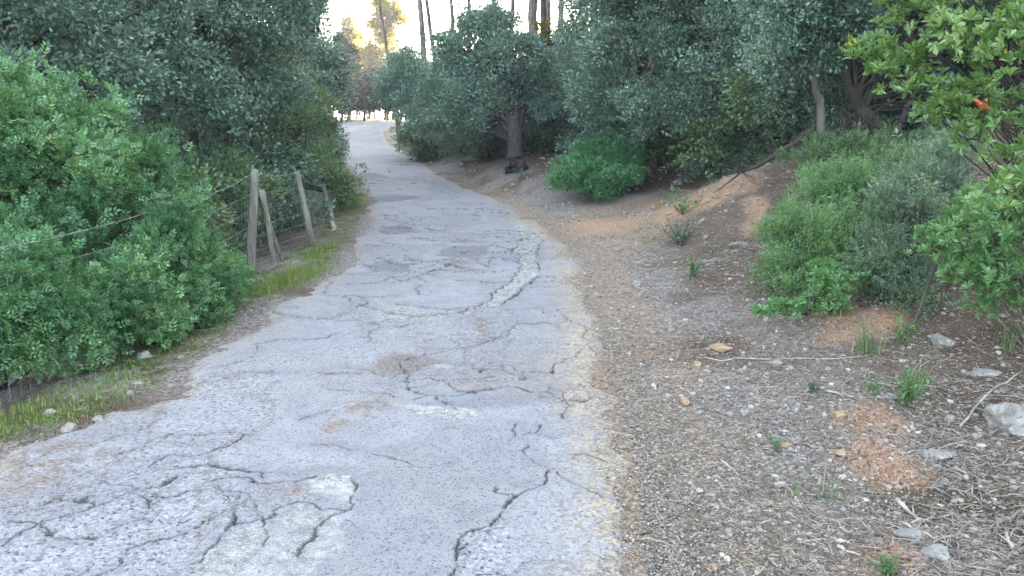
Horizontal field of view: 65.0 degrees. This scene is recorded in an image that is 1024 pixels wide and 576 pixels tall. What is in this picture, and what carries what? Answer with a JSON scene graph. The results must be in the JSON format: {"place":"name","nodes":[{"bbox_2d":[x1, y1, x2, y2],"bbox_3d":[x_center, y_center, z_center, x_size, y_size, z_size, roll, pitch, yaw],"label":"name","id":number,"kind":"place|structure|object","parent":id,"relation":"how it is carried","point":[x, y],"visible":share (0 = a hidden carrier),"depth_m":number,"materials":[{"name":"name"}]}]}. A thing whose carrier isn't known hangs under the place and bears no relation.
{"place":"outdoors","nodes":[
{"label":"outdoors","id":0,"kind":"place"},
{"bbox_2d":[0,192,365,440],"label":"verge grass","id":1,"kind":"structure","parent":0,"point":[125,357],"depth_m":5.71,"materials":[{"name":"green plant"}]},
{"bbox_2d":[0,122,629,575],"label":"road","id":2,"kind":"structure","parent":0,"point":[406,394],"depth_m":4.08,"materials":[{"name":"grey asphalt"}]},
{"bbox_2d":[259,0,589,120],"label":"sky","id":3,"kind":"structure","parent":0,"point":[440,9],"materials":[{"name":"white"}]},
{"bbox_2d":[0,113,1023,575],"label":"ground","id":4,"kind":"structure","parent":0,"point":[490,171],"depth_m":5.40,"materials":[{"name":"brown soil"}]},
{"bbox_2d":[24,51,111,107],"bbox_3d":[-11.129,-5.984,19.047,5.116,6.723,5.624,-7,13,-30],"label":"woodland tree","id":5,"kind":"object","parent":4,"relation":"on","point":[86,87],"visible":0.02,"depth_m":18.08,"materials":[{"name":"green plant"}]},
{"bbox_2d":[60,422,76,432],"bbox_3d":[-2.344,0.743,4.257,0.073,0.054,0.085,0,12,0],"label":"stone","id":6,"kind":"object","parent":4,"relation":"on","point":[68,427],"visible":0.89,"depth_m":4.24,"materials":[{"name":"stone"}]},
{"bbox_2d":[0,217,159,390],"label":"mastic bush","id":7,"kind":"object","parent":4,"relation":"on","point":[50,317],"visible":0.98,"depth_m":5.13,"materials":[{"name":"green plant"}]},
{"bbox_2d":[7,1,156,189],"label":"woodland tree","id":8,"kind":"object","parent":4,"relation":"on","point":[136,121],"depth_m":13.77,"materials":[{"name":"green plant"}]},
{"bbox_2d":[0,0,196,233],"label":"holm oak","id":9,"kind":"object","parent":4,"relation":"on","point":[64,19],"visible":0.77,"depth_m":8.94,"materials":[{"name":"green plant"}]},
{"bbox_2d":[0,40,214,357],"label":"mastic bush","id":10,"kind":"object","parent":4,"relation":"on","point":[52,133],"visible":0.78,"depth_m":6.41,"materials":[{"name":"green plant"}]},
{"bbox_2d":[136,350,152,360],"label":"stone","id":11,"kind":"object","parent":4,"relation":"on","point":[143,355],"visible":0.88,"depth_m":5.58,"materials":[{"name":"stone"}]},
{"bbox_2d":[54,156,244,285],"bbox_3d":[-4.508,-0.501,9.587,3.015,2.168,2.547,-8,14,-33],"label":"undergrowth bush","id":12,"kind":"object","parent":4,"relation":"on","point":[219,213],"visible":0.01,"depth_m":9.41,"materials":[{"name":"green plant"}]},
{"bbox_2d":[71,0,235,152],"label":"woodland tree","id":13,"kind":"object","parent":4,"relation":"on","point":[151,106],"visible":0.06,"depth_m":17.50,"materials":[{"name":"green plant"}]},
{"bbox_2d":[0,169,339,406],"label":"wire fence","id":14,"kind":"object","parent":4,"relation":"on","point":[252,226],"visible":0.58,"depth_m":9.15,"materials":[{"name":"grey wood"}]},
{"bbox_2d":[84,177,263,351],"bbox_3d":[-2.823,-0.215,6.699,1.149,1.425,2.696,0,12,0],"label":"mastic bush","id":15,"kind":"object","parent":4,"relation":"on","point":[195,279],"visible":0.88,"depth_m":6.26,"materials":[{"name":"green plant"}]},
{"bbox_2d":[80,155,268,254],"bbox_3d":[-4.867,-0.907,11.469,2.498,2.066,2.110,9,15,38],"label":"undergrowth bush","id":16,"kind":"object","parent":4,"relation":"on","point":[239,228],"depth_m":11.48,"materials":[{"name":"green plant"}]},
{"bbox_2d":[0,189,368,452],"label":"verge leaf litter","id":17,"kind":"object","parent":4,"relation":"on","point":[56,428],"visible":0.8,"depth_m":4.98,"materials":[{"name":"brown plant"}]},
{"bbox_2d":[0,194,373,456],"bbox_3d":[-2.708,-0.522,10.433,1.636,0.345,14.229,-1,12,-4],"label":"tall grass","id":18,"kind":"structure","parent":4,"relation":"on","point":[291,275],"depth_m":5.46,"materials":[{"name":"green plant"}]},
{"bbox_2d":[42,0,338,162],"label":"holm oak","id":19,"kind":"object","parent":4,"relation":"on","point":[216,80],"visible":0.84,"depth_m":11.05,"materials":[{"name":"green plant"}]},
{"bbox_2d":[138,141,295,256],"bbox_3d":[-4.260,-0.781,10.363,2.589,2.204,3.066,1,12,3],"label":"undergrowth bush","id":20,"kind":"object","parent":4,"relation":"on","point":[228,197],"visible":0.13,"depth_m":10.58,"materials":[{"name":"green plant"}]},
{"bbox_2d":[136,124,335,251],"bbox_3d":[-4.240,-1.271,12.162,2.394,2.392,3.306,5,12,21],"label":"undergrowth bush","id":21,"kind":"object","parent":4,"relation":"on","point":[282,163],"visible":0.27,"depth_m":12.40,"materials":[{"name":"green plant"}]},
{"bbox_2d":[145,24,349,162],"bbox_3d":[-4.796,-3.142,15.047,2.690,4.172,3.731,5,13,24],"label":"holm oak","id":22,"kind":"object","parent":4,"relation":"on","point":[323,77],"visible":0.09,"depth_m":15.10,"materials":[{"name":"green plant"}]},
{"bbox_2d":[187,152,322,241],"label":"undergrowth bush","id":23,"kind":"object","parent":4,"relation":"on","point":[297,223],"visible":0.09,"depth_m":12.90,"materials":[{"name":"green plant"}]},
{"bbox_2d":[222,143,324,214],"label":"undergrowth bush","id":24,"kind":"object","parent":4,"relation":"on","point":[312,191],"visible":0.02,"depth_m":14.81,"materials":[{"name":"green plant"}]},
{"bbox_2d":[211,124,368,217],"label":"undergrowth bush","id":25,"kind":"object","parent":4,"relation":"on","point":[341,178],"visible":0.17,"depth_m":15.55,"materials":[{"name":"green plant"}]},
{"bbox_2d":[248,85,345,230],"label":"olive green shrub","id":26,"kind":"object","parent":4,"relation":"on","point":[301,118],"visible":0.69,"depth_m":13.27,"materials":[{"name":"green plant"}]},
{"bbox_2d":[247,0,361,142],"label":"holm oak","id":27,"kind":"object","parent":4,"relation":"on","point":[328,59],"visible":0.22,"depth_m":19.84,"materials":[{"name":"green plant"}]},
{"bbox_2d":[302,115,351,166],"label":"undergrowth bush","id":28,"kind":"object","parent":4,"relation":"on","point":[344,140],"visible":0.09,"depth_m":25.55,"materials":[{"name":"green plant"}]},
{"bbox_2d":[309,106,349,195],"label":"olive green shrub","id":29,"kind":"object","parent":4,"relation":"on","point":[332,125],"visible":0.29,"depth_m":18.99,"materials":[{"name":"green plant"}]},
{"bbox_2d":[318,31,361,120],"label":"roadside tree","id":30,"kind":"object","parent":4,"relation":"on","point":[355,55],"visible":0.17,"depth_m":61.64,"materials":[{"name":"green plant"}]},
{"bbox_2d":[333,12,365,119],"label":"sunlit tree","id":31,"kind":"object","parent":4,"relation":"on","point":[348,21],"visible":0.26,"depth_m":85.68,"materials":[{"name":"yellow plant"}]},
{"bbox_2d":[350,64,378,120],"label":"roadside tree","id":32,"kind":"object","parent":4,"relation":"on","point":[363,90],"visible":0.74,"depth_m":64.44,"materials":[{"name":"green plant"}]},
{"bbox_2d":[339,0,400,134],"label":"pine tree","id":33,"kind":"object","parent":4,"relation":"on","point":[375,4],"visible":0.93,"depth_m":50.03,"materials":[{"name":"brown plant"}]},
{"bbox_2d":[352,18,396,118],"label":"sunlit tree","id":34,"kind":"object","parent":4,"relation":"on","point":[371,53],"visible":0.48,"depth_m":76.08,"materials":[{"name":"yellow plant"}]},
{"bbox_2d":[367,66,391,119],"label":"roadside tree","id":35,"kind":"object","parent":4,"relation":"on","point":[384,112],"visible":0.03,"depth_m":65.80,"materials":[{"name":"green plant"}]},
{"bbox_2d":[361,0,411,119],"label":"sunlit tree","id":36,"kind":"object","parent":4,"relation":"on","point":[393,16],"visible":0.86,"depth_m":73.96,"materials":[{"name":"yellow plant"}]},
{"bbox_2d":[367,30,465,159],"bbox_3d":[-3.651,-7.124,29.799,3.497,4.892,4.979,-5,13,-24],"label":"holm oak","id":37,"kind":"object","parent":4,"relation":"on","point":[399,75],"visible":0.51,"depth_m":29.36,"materials":[{"name":"green plant"}]},
{"bbox_2d":[417,0,426,68],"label":"pine tree","id":38,"kind":"object","parent":4,"relation":"on","point":[421,17],"visible":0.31,"depth_m":38.33,"materials":[{"name":"brown plant"}]},
{"bbox_2d":[390,118,454,161],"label":"undergrowth bush","id":39,"kind":"object","parent":4,"relation":"on","point":[426,149],"visible":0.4,"depth_m":29.20,"materials":[{"name":"green plant"}]},
{"bbox_2d":[425,0,436,60],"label":"pine tree","id":40,"kind":"object","parent":4,"relation":"on","point":[428,13],"visible":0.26,"depth_m":41.89,"materials":[{"name":"brown plant"}]},
{"bbox_2d":[391,83,507,164],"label":"undergrowth bush","id":41,"kind":"object","parent":4,"relation":"on","point":[411,111],"visible":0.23,"depth_m":26.85,"materials":[{"name":"green plant"}]},
{"bbox_2d":[429,114,525,159],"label":"undergrowth bush","id":42,"kind":"object","parent":4,"relation":"on","point":[500,151],"visible":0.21,"depth_m":24.58,"materials":[{"name":"green plant"}]},
{"bbox_2d":[412,0,567,173],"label":"holm oak","id":43,"kind":"object","parent":4,"relation":"on","point":[513,99],"visible":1,"depth_m":20.24,"materials":[{"name":"green plant"}]},
{"bbox_2d":[457,129,555,160],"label":"undergrowth bush","id":44,"kind":"object","parent":4,"relation":"on","point":[488,147],"visible":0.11,"depth_m":24.22,"materials":[{"name":"green plant"}]},
{"bbox_2d":[527,0,537,36],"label":"pine tree","id":45,"kind":"object","parent":4,"relation":"on","point":[532,7],"visible":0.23,"depth_m":32.27,"materials":[{"name":"brown plant"}]},
{"bbox_2d":[540,0,545,32],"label":"pine tree","id":46,"kind":"object","parent":4,"relation":"on","point":[542,10],"visible":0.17,"depth_m":47.18,"materials":[{"name":"brown plant"}]},
{"bbox_2d":[530,17,563,62],"bbox_3d":[1.380,-8.379,31.872,2.463,4.352,2.418,7,14,32],"label":"sunlit tree","id":47,"kind":"object","parent":4,"relation":"on","point":[545,29],"visible":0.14,"depth_m":30.89,"materials":[{"name":"yellow plant"}]},
{"bbox_2d":[546,0,550,37],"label":"pine tree","id":48,"kind":"object","parent":4,"relation":"on","point":[548,12],"visible":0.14,"depth_m":59.44,"materials":[{"name":"brown plant"}]},
{"bbox_2d":[503,76,610,151],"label":"undergrowth bush","id":49,"kind":"object","parent":4,"relation":"on","point":[543,141],"visible":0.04,"depth_m":23.07,"materials":[{"name":"green plant"}]},
{"bbox_2d":[522,58,626,153],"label":"undergrowth bush","id":50,"kind":"object","parent":4,"relation":"on","point":[560,129],"visible":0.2,"depth_m":21.50,"materials":[{"name":"green plant"}]},
{"bbox_2d":[540,0,637,154],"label":"holm oak","id":51,"kind":"object","parent":4,"relation":"on","point":[566,26],"visible":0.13,"depth_m":23.98,"materials":[{"name":"green plant"}]},
{"bbox_2d":[542,121,650,201],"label":"green bush","id":52,"kind":"object","parent":4,"relation":"on","point":[600,166],"visible":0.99,"depth_m":15.48,"materials":[{"name":"green plant"}]},
{"bbox_2d":[554,80,662,163],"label":"undergrowth bush","id":53,"kind":"object","parent":4,"relation":"on","point":[583,138],"visible":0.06,"depth_m":19.03,"materials":[{"name":"green plant"}]},
{"bbox_2d":[427,148,790,250],"bbox_3d":[0.809,-3.545,21.888,4.746,1.440,24.959,-2,12,-12],"label":"bank rubble","id":54,"kind":"object","parent":4,"relation":"on","point":[651,206],"visible":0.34,"depth_m":14.91,"materials":[{"name":"stone"}]},
{"bbox_2d":[460,187,775,575],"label":"edge gravel","id":55,"kind":"structure","parent":4,"relation":"on","point":[681,568],"depth_m":3.61,"materials":[{"name":"beige gravel"}]},
{"bbox_2d":[629,115,690,168],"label":"undergrowth bush","id":56,"kind":"object","parent":4,"relation":"on","point":[659,148],"visible":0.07,"depth_m":18.25,"materials":[{"name":"green plant"}]},
{"bbox_2d":[611,87,710,169],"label":"undergrowth bush","id":57,"kind":"object","parent":4,"relation":"on","point":[668,159],"visible":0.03,"depth_m":17.50,"materials":[{"name":"green plant"}]},
{"bbox_2d":[605,67,725,174],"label":"undergrowth bush","id":58,"kind":"object","parent":4,"relation":"on","point":[653,152],"visible":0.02,"depth_m":16.90,"materials":[{"name":"green plant"}]},
{"bbox_2d":[645,217,705,245],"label":"plant","id":59,"kind":"object","parent":4,"relation":"on","point":[678,236],"visible":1,"depth_m":9.81,"materials":[{"name":"green plant"}]},
{"bbox_2d":[559,0,798,176],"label":"holm oak","id":60,"kind":"object","parent":4,"relation":"on","point":[677,64],"visible":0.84,"depth_m":14.64,"materials":[{"name":"green plant"}]},
{"bbox_2d":[660,186,722,214],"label":"plant","id":61,"kind":"object","parent":4,"relation":"on","point":[680,210],"visible":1,"depth_m":11.10,"materials":[{"name":"green plant"}]},
{"bbox_2d":[678,256,704,278],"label":"plant","id":62,"kind":"object","parent":4,"relation":"on","point":[692,266],"visible":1,"depth_m":7.75,"materials":[{"name":"green plant"}]},
{"bbox_2d":[709,343,732,351],"bbox_3d":[1.435,0.410,5.517,0.161,0.052,0.088,0,12,0],"label":"stone","id":63,"kind":"object","parent":4,"relation":"on","point":[719,347],"visible":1,"depth_m":5.50,"materials":[{"name":"beige stone"}]},
{"bbox_2d":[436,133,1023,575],"bbox_3d":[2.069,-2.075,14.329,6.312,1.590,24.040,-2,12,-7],"label":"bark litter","id":64,"kind":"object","parent":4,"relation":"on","point":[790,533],"visible":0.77,"depth_m":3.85,"materials":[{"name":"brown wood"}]},
{"bbox_2d":[673,105,790,185],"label":"undergrowth bush","id":65,"kind":"object","parent":4,"relation":"on","point":[740,163],"visible":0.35,"depth_m":14.61,"materials":[{"name":"green plant"}]},
{"bbox_2d":[461,122,1023,575],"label":"fallen leaves","id":66,"kind":"object","parent":4,"relation":"on","point":[822,535],"depth_m":3.70,"materials":[{"name":"brown plant"}]},
{"bbox_2d":[730,127,796,162],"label":"undergrowth bush","id":67,"kind":"object","parent":4,"relation":"on","point":[740,134],"visible":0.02,"depth_m":14.36,"materials":[{"name":"green plant"}]},
{"bbox_2d":[658,50,894,177],"bbox_3d":[4.439,-2.705,13.351,3.015,2.567,3.570,-3,12,-12],"label":"undergrowth bush","id":68,"kind":"object","parent":4,"relation":"on","point":[726,123],"visible":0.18,"depth_m":13.47,"materials":[{"name":"green plant"}]},
{"bbox_2d":[704,356,864,361],"bbox_3d":[1.745,0.449,5.192,0.999,0.145,0.027,5,13,24],"label":"stick","id":69,"kind":"object","parent":4,"relation":"on","point":[778,358],"visible":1,"depth_m":5.21,"materials":[{"name":"brown wood"}]},
{"bbox_2d":[642,173,956,575],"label":"soil clods","id":70,"kind":"object","parent":4,"relation":"on","point":[893,474],"visible":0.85,"depth_m":3.67,"materials":[{"name":"brown soil"}]},
{"bbox_2d":[596,153,1004,278],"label":"mound twigs","id":71,"kind":"object","parent":4,"relation":"on","point":[705,219],"visible":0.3,"depth_m":10.04,"materials":[{"name":"brown plant"}]},
{"bbox_2d":[747,257,871,320],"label":"broad leaved shrub","id":72,"kind":"object","parent":4,"relation":"on","point":[820,273],"visible":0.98,"depth_m":5.71,"materials":[{"name":"green plant"}]},
{"bbox_2d":[598,147,1022,288],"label":"mound litter","id":73,"kind":"object","parent":4,"relation":"on","point":[722,179],"visible":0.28,"depth_m":10.02,"materials":[{"name":"brown plant"}]},
{"bbox_2d":[724,0,901,141],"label":"holm oak","id":74,"kind":"object","parent":4,"relation":"on","point":[809,36],"visible":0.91,"depth_m":9.83,"materials":[{"name":"green plant"}]},
{"bbox_2d":[742,141,899,301],"bbox_3d":[2.851,-0.536,7.079,1.464,1.488,2.600,4,12,20],"label":"heath shrub","id":75,"kind":"object","parent":4,"relation":"on","point":[822,220],"visible":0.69,"depth_m":6.74,"materials":[{"name":"green plant"}]},
{"bbox_2d":[742,61,905,157],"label":"undergrowth bush","id":76,"kind":"object","parent":4,"relation":"on","point":[793,133],"visible":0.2,"depth_m":12.22,"materials":[{"name":"green plant"}]},
{"bbox_2d":[801,457,848,501],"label":"grass tuft","id":77,"kind":"object","parent":4,"relation":"on","point":[833,493],"visible":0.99,"depth_m":3.46,"materials":[{"name":"green plant"}]},
{"bbox_2d":[827,109,878,138],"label":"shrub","id":78,"kind":"object","parent":4,"relation":"on","point":[851,120],"visible":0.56,"depth_m":10.45,"materials":[{"name":"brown plant"}]},
{"bbox_2d":[769,113,955,201],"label":"heath shrub","id":79,"kind":"object","parent":4,"relation":"on","point":[819,148],"visible":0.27,"depth_m":9.19,"materials":[{"name":"green plant"}]},
{"bbox_2d":[827,308,904,356],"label":"grass tuft","id":80,"kind":"object","parent":4,"relation":"on","point":[867,349],"visible":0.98,"depth_m":5.06,"materials":[{"name":"green plant"}]},
{"bbox_2d":[864,374,891,395],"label":"plant","id":81,"kind":"object","parent":4,"relation":"on","point":[875,388],"visible":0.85,"depth_m":4.46,"materials":[{"name":"green plant"}]},
{"bbox_2d":[865,552,899,575],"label":"plant","id":82,"kind":"object","parent":4,"relation":"on","point":[885,569],"visible":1,"depth_m":2.90,"materials":[{"name":"green plant"}]},
{"bbox_2d":[865,366,932,406],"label":"plant","id":83,"kind":"object","parent":4,"relation":"on","point":[908,394],"visible":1,"depth_m":4.34,"materials":[{"name":"green plant"}]},
{"bbox_2d":[890,315,923,343],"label":"plant","id":84,"kind":"object","parent":4,"relation":"on","point":[905,330],"visible":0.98,"depth_m":5.10,"materials":[{"name":"green plant"}]},
{"bbox_2d":[794,0,1023,143],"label":"holm oak","id":85,"kind":"object","parent":4,"relation":"on","point":[853,88],"visible":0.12,"depth_m":10.99,"materials":[{"name":"green plant"}]},
{"bbox_2d":[893,528,928,539],"bbox_3d":[1.556,0.956,3.121,0.142,0.032,0.073,0,12,0],"label":"stone","id":86,"kind":"object","parent":4,"relation":"on","point":[909,533],"visible":0.94,"depth_m":3.11,"materials":[{"name":"stone"}]},
{"bbox_2d":[883,344,940,390],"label":"grass tuft","id":87,"kind":"object","parent":4,"relation":"on","point":[912,370],"visible":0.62,"depth_m":4.58,"materials":[{"name":"green plant"}]},
{"bbox_2d":[894,497,929,520],"bbox_3d":[1.656,0.917,3.306,0.047,0.040,0.194,-3,12,-13],"label":"stick","id":88,"kind":"object","parent":4,"relation":"on","point":[898,501],"visible":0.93,"depth_m":3.33,"materials":[{"name":"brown wood"}]},
{"bbox_2d":[836,118,1006,322],"bbox_3d":[3.033,-0.551,6.079,1.025,1.488,1.882,10,16,42],"label":"spiny grey shrub","id":89,"kind":"object","parent":4,"relation":"on","point":[913,186],"visible":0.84,"depth_m":5.82,"materials":[{"name":"green plant"}]},
{"bbox_2d":[869,127,976,159],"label":"plant","id":90,"kind":"object","parent":4,"relation":"on","point":[898,136],"visible":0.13,"depth_m":8.46,"materials":[{"name":"green plant"}]},
{"bbox_2d":[823,1,1023,136],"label":"undergrowth bush","id":91,"kind":"object","parent":4,"relation":"on","point":[912,126],"visible":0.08,"depth_m":11.73,"materials":[{"name":"green plant"}]},
{"bbox_2d":[838,0,1023,227],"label":"strawberry tree","id":92,"kind":"object","parent":4,"relation":"on","point":[958,99],"visible":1,"depth_m":3.39,"materials":[{"name":"green plant"}]},
{"bbox_2d":[920,543,949,561],"bbox_3d":[1.566,0.979,2.974,0.097,0.066,0.078,6,13,26],"label":"stone","id":93,"kind":"object","parent":4,"relation":"on","point":[939,551],"visible":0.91,"depth_m":2.95,"materials":[{"name":"stone"}]},
{"bbox_2d":[918,449,957,460],"bbox_3d":[2.032,0.797,3.834,0.192,0.052,0.101,0,12,0],"label":"stone","id":94,"kind":"object","parent":4,"relation":"on","point":[933,454],"visible":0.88,"depth_m":3.81,"materials":[{"name":"stone"}]},
{"bbox_2d":[930,333,954,348],"bbox_3d":[2.705,0.341,5.046,0.118,0.106,0.140,0,12,0],"label":"stone","id":95,"kind":"object","parent":4,"relation":"on","point":[939,341],"visible":0.98,"depth_m":5.01,"materials":[{"name":"stone"}]},
{"bbox_2d":[908,163,990,336],"bbox_3d":[2.889,-0.203,5.214,0.716,1.195,0.287,-6,13,-27],"label":"bare sapling","id":96,"kind":"object","parent":4,"relation":"on","point":[918,312],"visible":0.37,"depth_m":5.24,"materials":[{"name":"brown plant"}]},
{"bbox_2d":[892,392,1023,575],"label":"twig pile","id":97,"kind":"object","parent":4,"relation":"on","point":[972,495],"visible":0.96,"depth_m":3.25,"materials":[{"name":"grey wood"}]},
{"bbox_2d":[907,550,1013,575],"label":"stick","id":98,"kind":"object","parent":4,"relation":"on","point":[958,563],"visible":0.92,"depth_m":2.90,"materials":[{"name":"grey wood"}]},
{"bbox_2d":[903,170,1023,346],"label":"broad leaved shrub","id":99,"kind":"object","parent":4,"relation":"on","point":[992,234],"visible":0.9,"depth_m":4.63,"materials":[{"name":"green plant"}]},
{"bbox_2d":[965,368,1001,378],"bbox_3d":[2.763,0.501,4.701,0.211,0.056,0.117,0,12,0],"label":"stone","id":100,"kind":"object","parent":4,"relation":"on","point":[977,373],"visible":0.9,"depth_m":4.67,"materials":[{"name":"stone"}]},
{"bbox_2d":[959,370,1021,425],"bbox_3d":[2.633,0.598,4.421,0.843,0.132,0.031,-10,15,-40],"label":"stick","id":101,"kind":"object","parent":4,"relation":"on","point":[976,406],"visible":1,"depth_m":4.37,"materials":[{"name":"grey wood"}]},
{"bbox_2d":[972,0,1020,68],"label":"undergrowth bush","id":102,"kind":"object","parent":4,"relation":"on","point":[992,6],"visible":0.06,"depth_m":10.61,"materials":[{"name":"green plant"}]},
{"bbox_2d":[982,402,1023,430],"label":"stone","id":103,"kind":"object","parent":4,"relation":"on","point":[1005,414],"visible":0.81,"depth_m":4.08,"materials":[{"name":"stone"}]},
{"bbox_2d":[986,311,1023,350],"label":"grass tuft","id":104,"kind":"object","parent":4,"relation":"on","point":[1006,343],"visible":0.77,"depth_m":4.90,"materials":[{"name":"green plant"}]},
{"bbox_2d":[994,509,1020,523],"bbox_3d":[2.011,0.929,3.284,0.190,0.040,0.062,-10,15,-39],"label":"stick","id":105,"kind":"object","parent":4,"relation":"on","point":[1000,520],"visible":0.99,"depth_m":3.25,"materials":[{"name":"grey wood"}]},
{"bbox_2d":[1006,424,1023,437],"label":"stone","id":106,"kind":"object","parent":4,"relation":"on","point":[1015,430],"visible":0.99,"depth_m":3.98,"materials":[{"name":"stone"}]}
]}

